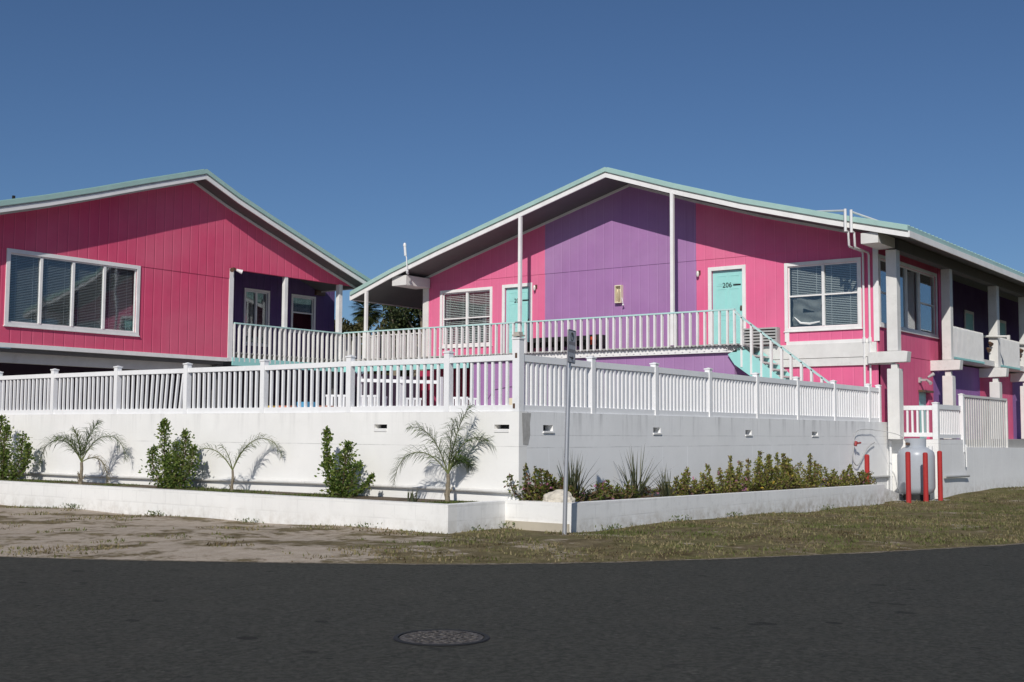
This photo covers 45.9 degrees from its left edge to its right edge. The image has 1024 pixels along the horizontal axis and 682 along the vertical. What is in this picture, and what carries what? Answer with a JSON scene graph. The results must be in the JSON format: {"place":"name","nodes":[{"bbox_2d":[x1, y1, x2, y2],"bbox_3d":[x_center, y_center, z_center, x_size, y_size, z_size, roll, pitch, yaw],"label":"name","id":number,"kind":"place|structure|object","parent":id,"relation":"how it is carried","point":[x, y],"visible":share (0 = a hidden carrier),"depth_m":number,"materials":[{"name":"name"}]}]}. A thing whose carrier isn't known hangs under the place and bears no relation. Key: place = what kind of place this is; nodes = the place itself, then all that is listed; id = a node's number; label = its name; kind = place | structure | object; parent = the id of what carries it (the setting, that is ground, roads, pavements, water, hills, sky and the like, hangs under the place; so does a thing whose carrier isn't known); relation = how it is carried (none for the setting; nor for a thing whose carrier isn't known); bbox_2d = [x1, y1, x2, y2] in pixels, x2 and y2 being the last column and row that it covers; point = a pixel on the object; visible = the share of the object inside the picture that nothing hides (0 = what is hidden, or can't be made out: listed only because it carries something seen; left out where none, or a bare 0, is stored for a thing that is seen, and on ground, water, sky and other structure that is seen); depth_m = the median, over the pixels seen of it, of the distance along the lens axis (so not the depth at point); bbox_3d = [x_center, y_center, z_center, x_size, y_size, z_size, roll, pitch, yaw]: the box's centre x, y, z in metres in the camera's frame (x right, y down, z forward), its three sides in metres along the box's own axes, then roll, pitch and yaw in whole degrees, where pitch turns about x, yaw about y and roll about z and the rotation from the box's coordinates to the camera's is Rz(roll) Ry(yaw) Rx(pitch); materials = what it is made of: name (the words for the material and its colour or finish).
{"place":"outdoors","nodes":[
{"label":"outdoors","id":0,"kind":"place"},
{"bbox_2d":[1,478,477,503],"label":"planter grass","id":1,"kind":"structure","parent":0,"point":[227,490],"depth_m":20.69,"materials":[{"name":"green plant"}]},
{"bbox_2d":[297,402,315,406],"bbox_3d":[-4.354,1.663,25.680,0.304,0.742,0.304,-3,-5,37],"label":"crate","id":2,"kind":"object","parent":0,"point":[308,404],"visible":0.06,"depth_m":25.58,"materials":[{"name":"plastic"}]},
{"bbox_2d":[0,544,1023,681],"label":"road","id":3,"kind":"structure","parent":0,"point":[946,615],"depth_m":9.37,"materials":[{"name":"grey asphalt"}]},
{"bbox_2d":[392,629,489,645],"bbox_3d":[-0.496,2.087,8.530,0.690,0.015,0.690,-3,-5,37],"label":"manhole cover","id":4,"kind":"object","parent":3,"relation":"on","point":[442,637],"visible":1,"depth_m":8.48,"materials":[{"name":"metal"}]},
{"bbox_2d":[0,487,1023,564],"bbox_3d":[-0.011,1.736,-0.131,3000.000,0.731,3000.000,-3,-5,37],"label":"ground","id":5,"kind":"structure","parent":0,"point":[271,542],"depth_m":16.01,"materials":[{"name":"beige soil"}]},
{"bbox_2d":[0,479,504,533],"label":"planter","id":6,"kind":"object","parent":5,"relation":"on","point":[395,513],"visible":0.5,"depth_m":19.07,"materials":[{"name":"concrete"}]},
{"bbox_2d":[0,414,35,479],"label":"hibiscus shrub","id":7,"kind":"object","parent":6,"relation":"on","point":[5,457],"visible":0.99,"depth_m":24.80,"materials":[{"name":"green plant"}]},
{"bbox_2d":[33,420,130,484],"bbox_3d":[-8.156,2.115,22.927,1.862,1.307,0.740,1,-4,-4],"label":"young palm","id":8,"kind":"object","parent":6,"relation":"on","point":[82,452],"visible":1,"depth_m":22.98,"materials":[{"name":"green plant"}]},
{"bbox_2d":[138,417,205,488],"bbox_3d":[-6.078,2.081,21.818,1.375,1.412,0.713,-3,-5,37],"label":"hibiscus shrub","id":9,"kind":"object","parent":6,"relation":"on","point":[171,477],"visible":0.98,"depth_m":21.71,"materials":[{"name":"green plant"}]},
{"bbox_2d":[183,433,285,490],"bbox_3d":[-4.747,2.094,20.727,1.797,1.058,0.466,0,-4,4],"label":"young palm","id":10,"kind":"object","parent":6,"relation":"on","point":[232,468],"visible":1,"depth_m":20.71,"materials":[{"name":"green plant"}]},
{"bbox_2d":[314,425,375,496],"bbox_3d":[-2.622,1.968,19.289,1.169,1.256,0.726,-3,-5,37],"label":"hibiscus shrub","id":11,"kind":"object","parent":6,"relation":"on","point":[338,484],"visible":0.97,"depth_m":19.22,"materials":[{"name":"green plant"}]},
{"bbox_2d":[401,487,417,501],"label":"spiky plant","id":12,"kind":"object","parent":6,"relation":"on","point":[412,497],"visible":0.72,"depth_m":17.91,"materials":[{"name":"green plant"}]},
{"bbox_2d":[389,402,494,500],"bbox_3d":[-0.989,1.663,18.120,1.780,1.556,0.739,1,-4,-12],"label":"young palm","id":13,"kind":"object","parent":6,"relation":"on","point":[457,461],"visible":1,"depth_m":18.09,"materials":[{"name":"green plant"}]},
{"bbox_2d":[314,316,371,372],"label":"background tree","id":14,"kind":"object","parent":5,"relation":"on","point":[348,326],"visible":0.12,"depth_m":90.78,"materials":[{"name":"green plant"}]},
{"bbox_2d":[349,301,384,327],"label":"sabal palm","id":15,"kind":"object","parent":5,"relation":"on","point":[373,316],"visible":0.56,"depth_m":103.26,"materials":[{"name":"green plant"}]},
{"bbox_2d":[357,317,416,373],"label":"background tree","id":16,"kind":"object","parent":5,"relation":"on","point":[381,325],"visible":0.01,"depth_m":87.51,"materials":[{"name":"green plant"}]},
{"bbox_2d":[367,331,412,375],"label":"background tree","id":17,"kind":"object","parent":5,"relation":"on","point":[388,373],"visible":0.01,"depth_m":82.80,"materials":[{"name":"green plant"}]},
{"bbox_2d":[361,332,429,376],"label":"background tree","id":18,"kind":"object","parent":5,"relation":"on","point":[414,373],"visible":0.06,"depth_m":79.86,"materials":[{"name":"green plant"}]},
{"bbox_2d":[382,305,411,375],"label":"background tree","id":19,"kind":"object","parent":5,"relation":"on","point":[389,320],"visible":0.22,"depth_m":78.42,"materials":[{"name":"green plant"}]},
{"bbox_2d":[379,305,422,370],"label":"background tree","id":20,"kind":"object","parent":5,"relation":"on","point":[416,313],"visible":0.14,"depth_m":77.48,"materials":[{"name":"green plant"}]},
{"bbox_2d":[60,503,833,530],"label":"weeds","id":21,"kind":"object","parent":5,"relation":"on","point":[153,512],"visible":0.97,"depth_m":19.28,"materials":[{"name":"green plant"}]},
{"bbox_2d":[0,411,969,501],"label":"retaining wall","id":22,"kind":"structure","parent":5,"relation":"on","point":[601,443],"depth_m":21.18,"materials":[{"name":"white paint"}]},
{"bbox_2d":[0,332,524,414],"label":"vinyl fence","id":23,"kind":"object","parent":22,"relation":"on","point":[448,360],"visible":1,"depth_m":21.15,"materials":[{"name":"white plastic"}]},
{"bbox_2d":[522,355,881,421],"bbox_3d":[4.649,1.116,24.111,0.129,1.035,15.104,-3,-5,37],"label":"vinyl fence","id":24,"kind":"object","parent":22,"relation":"on","point":[605,388],"visible":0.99,"depth_m":22.07,"materials":[{"name":"white plastic"}]},
{"bbox_2d":[904,402,939,438],"bbox_3d":[10.052,1.984,30.185,1.184,0.928,0.154,-3,-5,37],"label":"vinyl fence","id":25,"kind":"object","parent":22,"relation":"on","point":[934,408],"visible":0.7,"depth_m":30.03,"materials":[{"name":"white plastic"}]},
{"bbox_2d":[939,393,966,466],"bbox_3d":[11.151,2.253,30.706,0.167,1.913,2.039,-3,-5,37],"label":"vinyl fence","id":26,"kind":"object","parent":22,"relation":"on","point":[952,420],"visible":0.99,"depth_m":30.96,"materials":[{"name":"white plastic"}]},
{"bbox_2d":[0,486,1023,563],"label":"grass","id":27,"kind":"structure","parent":5,"relation":"on","point":[868,536],"depth_m":16.94,"materials":[{"name":"green plant"}]},
{"bbox_2d":[562,329,575,534],"bbox_3d":[0.782,1.294,16.534,0.156,2.911,0.307,-3,-5,37],"label":"traffic sign","id":28,"kind":"object","parent":5,"relation":"on","point":[571,343],"visible":0.99,"depth_m":16.51,"materials":[{"name":"silver metal"}]},
{"bbox_2d":[505,484,902,532],"bbox_3d":[4.698,3.260,23.266,1.175,0.947,14.555,-3,-5,37],"label":"planter","id":29,"kind":"object","parent":5,"relation":"on","point":[587,516],"visible":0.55,"depth_m":19.67,"materials":[{"name":"concrete"}]},
{"bbox_2d":[503,462,570,500],"bbox_3d":[0.350,2.144,17.976,1.056,0.686,0.744,1,-4,-10],"label":"flowering bush","id":30,"kind":"object","parent":29,"relation":"in","point":[538,491],"visible":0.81,"depth_m":17.79,"materials":[{"name":"green plant"}]},
{"bbox_2d":[543,489,575,501],"bbox_3d":[0.666,2.267,17.584,0.534,0.227,0.325,-3,-5,37],"label":"boulder","id":31,"kind":"object","parent":29,"relation":"on","point":[555,495],"visible":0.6,"depth_m":17.48,"materials":[{"name":"stone"}]},
{"bbox_2d":[557,454,597,501],"bbox_3d":[0.959,2.007,18.344,0.914,0.862,1.223,-3,-5,37],"label":"spiky plant","id":32,"kind":"object","parent":29,"relation":"on","point":[572,482],"visible":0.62,"depth_m":18.27,"materials":[{"name":"green plant"}]},
{"bbox_2d":[549,479,624,501],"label":"flowering bush","id":33,"kind":"object","parent":29,"relation":"in","point":[597,497],"visible":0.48,"depth_m":18.39,"materials":[{"name":"green plant"}]},
{"bbox_2d":[587,480,658,500],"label":"flowering bush","id":34,"kind":"object","parent":29,"relation":"in","point":[625,494],"visible":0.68,"depth_m":19.37,"materials":[{"name":"green plant"}]},
{"bbox_2d":[613,447,674,497],"bbox_3d":[2.058,2.090,19.690,1.141,0.952,0.985,2,-5,-21],"label":"spiky plant","id":35,"kind":"object","parent":29,"relation":"on","point":[633,480],"visible":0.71,"depth_m":19.68,"materials":[{"name":"green plant"}]},
{"bbox_2d":[645,469,681,496],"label":"spiky plant","id":36,"kind":"object","parent":29,"relation":"on","point":[665,489],"visible":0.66,"depth_m":20.23,"materials":[{"name":"green plant"}]},
{"bbox_2d":[656,467,721,496],"bbox_3d":[3.044,2.469,20.965,0.437,0.619,1.522,-4,-6,44],"label":"flowering bush","id":37,"kind":"object","parent":29,"relation":"in","point":[682,488],"visible":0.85,"depth_m":20.76,"materials":[{"name":"green plant"}]},
{"bbox_2d":[690,455,755,493],"bbox_3d":[3.928,2.512,22.161,0.658,0.841,2.057,-3,-5,37],"label":"flowering bush","id":38,"kind":"object","parent":29,"relation":"in","point":[735,485],"visible":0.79,"depth_m":22.16,"materials":[{"name":"green plant"}]},
{"bbox_2d":[736,451,800,491],"bbox_3d":[4.909,2.595,23.567,0.803,0.940,2.305,-3,-5,37],"label":"flowering bush","id":39,"kind":"object","parent":29,"relation":"in","point":[762,480],"visible":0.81,"depth_m":23.37,"materials":[{"name":"green plant"}]},
{"bbox_2d":[779,453,829,488],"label":"flowering bush","id":40,"kind":"object","parent":29,"relation":"in","point":[811,479],"visible":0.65,"depth_m":25.00,"materials":[{"name":"green plant"}]},
{"bbox_2d":[819,464,865,486],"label":"flowering bush","id":41,"kind":"object","parent":29,"relation":"in","point":[846,479],"visible":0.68,"depth_m":26.33,"materials":[{"name":"green plant"}]},
{"bbox_2d":[853,470,876,484],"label":"flowering bush","id":42,"kind":"object","parent":29,"relation":"in","point":[859,474],"visible":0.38,"depth_m":27.38,"materials":[{"name":"green plant"}]},
{"bbox_2d":[864,454,869,481],"bbox_3d":[8.245,3.342,28.086,0.115,1.420,0.116,-3,-5,37],"label":"bollard","id":43,"kind":"object","parent":29,"relation":"on","point":[866,463],"visible":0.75,"depth_m":28.08,"materials":[{"name":"red metal"}]},
{"bbox_2d":[905,452,910,502],"bbox_3d":[8.931,3.205,27.273,0.115,1.420,0.116,-3,-5,37],"label":"bollard","id":44,"kind":"object","parent":5,"relation":"on","point":[908,473],"visible":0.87,"depth_m":27.24,"materials":[{"name":"red metal"}]},
{"bbox_2d":[923,452,928,501],"bbox_3d":[9.463,3.260,27.684,0.115,1.420,0.116,-3,-5,37],"label":"bollard","id":45,"kind":"object","parent":5,"relation":"on","point":[925,479],"visible":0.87,"depth_m":27.65,"materials":[{"name":"red metal"}]},
{"bbox_2d":[937,451,942,500],"bbox_3d":[10.044,3.287,28.399,0.115,1.420,0.116,-3,-5,37],"label":"bollard","id":46,"kind":"object","parent":5,"relation":"on","point":[940,475],"visible":0.87,"depth_m":28.36,"materials":[{"name":"red metal"}]},
{"bbox_2d":[965,447,1023,492],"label":"block wall","id":47,"kind":"structure","parent":5,"relation":"on","point":[986,468],"depth_m":33.54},
{"bbox_2d":[964,395,1008,447],"bbox_3d":[13.002,2.244,33.295,0.140,1.420,4.230,-3,-5,37],"label":"slatted screen","id":48,"kind":"object","parent":47,"relation":"on","point":[996,413],"visible":0.99,"depth_m":33.29,"materials":[{"name":"white paint"}]},
{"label":"concrete pad","id":49,"kind":"structure","parent":5,"relation":"on","visible":0},
{"bbox_2d":[897,438,935,500],"bbox_3d":[9.543,3.032,28.580,0.850,1.460,0.850,-3,-5,37],"label":"gas tank","id":50,"kind":"object","parent":49,"relation":"on","point":[916,448],"visible":0.84,"depth_m":28.27,"materials":[{"name":"white metal"}]},
{"bbox_2d":[852,429,905,465],"bbox_3d":[8.783,2.511,28.570,0.978,0.870,1.505,-3,-5,37],"label":"gas hose","id":51,"kind":"object","parent":50,"relation":"attached to","point":[856,443],"visible":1,"depth_m":28.55,"materials":[{"name":"grey rubber"}]},
{"bbox_2d":[0,543,1023,564],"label":"road edge","id":52,"kind":"object","parent":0,"point":[531,563],"visible":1,"depth_m":13.52,"materials":[{"name":"grey asphalt"}]},
{"bbox_2d":[0,0,1023,373],"label":"sky","id":53,"kind":"structure","parent":0,"point":[368,129],"materials":[{"name":"blue"}]},
{"bbox_2d":[589,334,605,348],"bbox_3d":[2.480,0.069,35.139,0.370,0.494,0.415,-3,-5,37],"label":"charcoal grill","id":54,"kind":"object","parent":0,"point":[597,340],"visible":0.45,"depth_m":35.03,"materials":[{"name":"black metal"}]},
{"bbox_2d":[930,439,1023,447],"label":"terrace","id":55,"kind":"structure","parent":0,"point":[1016,443],"depth_m":35.98,"materials":[{"name":"grey concrete"}]},
{"bbox_2d":[0,169,415,409],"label":"beach building","id":56,"kind":"structure","parent":55,"relation":"on","point":[174,271],"depth_m":34.42,"materials":[{"name":"pink wood"}]},
{"bbox_2d":[3,248,140,336],"bbox_3d":[-11.542,-1.223,31.948,0.171,1.970,4.020,-3,-5,37],"label":"window","id":57,"kind":"structure","parent":56,"relation":"in","point":[10,252],"depth_m":31.85,"materials":[{"name":"white paint"}]},
{"bbox_2d":[242,288,269,346],"bbox_3d":[-8.320,-0.751,39.283,0.171,1.850,1.120,-3,-5,37],"label":"window","id":58,"kind":"structure","parent":56,"relation":"in","point":[255,292],"depth_m":39.30,"materials":[{"name":"white paint"}]},
{"bbox_2d":[291,294,315,334],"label":"window","id":59,"kind":"structure","parent":56,"relation":"in","point":[313,319],"depth_m":41.05,"materials":[{"name":"white paint"}]},
{"bbox_2d":[325,395,345,406],"bbox_3d":[-4.238,1.804,29.259,0.540,1.000,0.478,0,-4,1],"label":"patio chair","id":60,"kind":"object","parent":55,"relation":"on","point":[332,396],"visible":0.13,"depth_m":29.05,"materials":[{"name":"white plastic"}]},
{"bbox_2d":[361,395,376,406],"bbox_3d":[-3.324,1.815,29.324,0.540,1.000,0.478,-3,-5,35],"label":"patio chair","id":61,"kind":"object","parent":55,"relation":"on","point":[374,403],"visible":0.12,"depth_m":29.14,"materials":[{"name":"white plastic"}]},
{"bbox_2d":[357,377,442,406],"bbox_3d":[-3.085,1.795,33.246,2.385,1.630,0.167,0,-4,4],"label":"terrace rail","id":62,"kind":"object","parent":55,"relation":"on","point":[421,381],"visible":0.19,"depth_m":33.22,"materials":[{"name":"white plastic"}]},
{"bbox_2d":[406,398,421,405],"bbox_3d":[-2.451,1.960,31.181,0.540,1.000,0.478,3,-5,-30],"label":"patio chair","id":63,"kind":"object","parent":55,"relation":"on","point":[414,400],"visible":0.13,"depth_m":31.40,"materials":[{"name":"white plastic"}]},
{"bbox_2d":[453,397,467,405],"bbox_3d":[-1.416,1.881,30.048,0.540,1.000,0.478,-2,-5,27],"label":"patio chair","id":64,"kind":"object","parent":55,"relation":"on","point":[461,403],"visible":0.09,"depth_m":30.25,"materials":[{"name":"white plastic"}]},
{"bbox_2d":[461,398,476,404],"bbox_3d":[-1.162,1.970,31.206,0.540,1.000,0.478,2,-5,-22],"label":"patio chair","id":65,"kind":"object","parent":55,"relation":"on","point":[473,402],"visible":0.08,"depth_m":31.06,"materials":[{"name":"white plastic"}]},
{"bbox_2d":[232,167,1023,438],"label":"beach building","id":66,"kind":"structure","parent":55,"relation":"on","point":[637,269],"depth_m":34.39,"materials":[{"name":"pink wood"}]},
{"bbox_2d":[440,287,492,348],"bbox_3d":[-1.446,-0.726,38.585,2.170,1.880,0.171,-3,-5,37],"label":"window","id":67,"kind":"structure","parent":66,"relation":"in","point":[442,296],"depth_m":38.59,"materials":[{"name":"white paint"}]},
{"bbox_2d":[506,286,528,352],"bbox_3d":[0.194,-0.606,37.377,0.950,2.120,0.090,-3,-5,37],"label":"door","id":68,"kind":"structure","parent":66,"relation":"in","point":[511,293],"depth_m":37.48,"materials":[{"name":"teal paint"}]},
{"bbox_2d":[527,335,589,351],"bbox_3d":[1.367,0.117,36.013,2.300,0.514,0.420,-3,-5,37],"label":"bench","id":69,"kind":"object","parent":66,"relation":"on","point":[559,342],"visible":0.37,"depth_m":36.11,"materials":[{"name":"black wood"}]},
{"bbox_2d":[713,269,741,343],"bbox_3d":[5.915,-0.890,33.132,0.930,2.120,0.090,-3,-5,37],"label":"door","id":70,"kind":"structure","parent":66,"relation":"in","point":[727,284],"depth_m":33.16,"materials":[{"name":"teal paint"}]},
{"bbox_2d":[784,257,862,332],"bbox_3d":[8.095,-1.180,31.504,2.130,1.840,0.171,-3,-5,37],"label":"window","id":71,"kind":"structure","parent":66,"relation":"in","point":[821,263],"depth_m":31.44,"materials":[{"name":"white paint"}]},
{"bbox_2d":[878,254,938,338],"bbox_3d":[10.675,-1.134,32.569,0.122,1.860,4.700,-3,-5,37],"label":"window","id":72,"kind":"structure","parent":66,"relation":"in","point":[919,271],"depth_m":33.21,"materials":[{"name":"white paint"}]},
{"bbox_2d":[919,392,926,438],"bbox_3d":[11.230,2.044,33.246,0.030,1.290,0.850,-3,-5,37],"label":"door","id":73,"kind":"structure","parent":66,"relation":"in","point":[922,396],"depth_m":33.37,"materials":[{"name":"teal paint"}]},
{"bbox_2d":[966,313,972,330],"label":"door","id":74,"kind":"structure","parent":66,"relation":"in","point":[969,317],"depth_m":44.12,"materials":[{"name":"teal paint"}]},
{"bbox_2d":[1000,323,1004,338],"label":"door","id":75,"kind":"structure","parent":66,"relation":"in","point":[1002,326],"depth_m":47.65,"materials":[{"name":"teal paint"}]}
]}

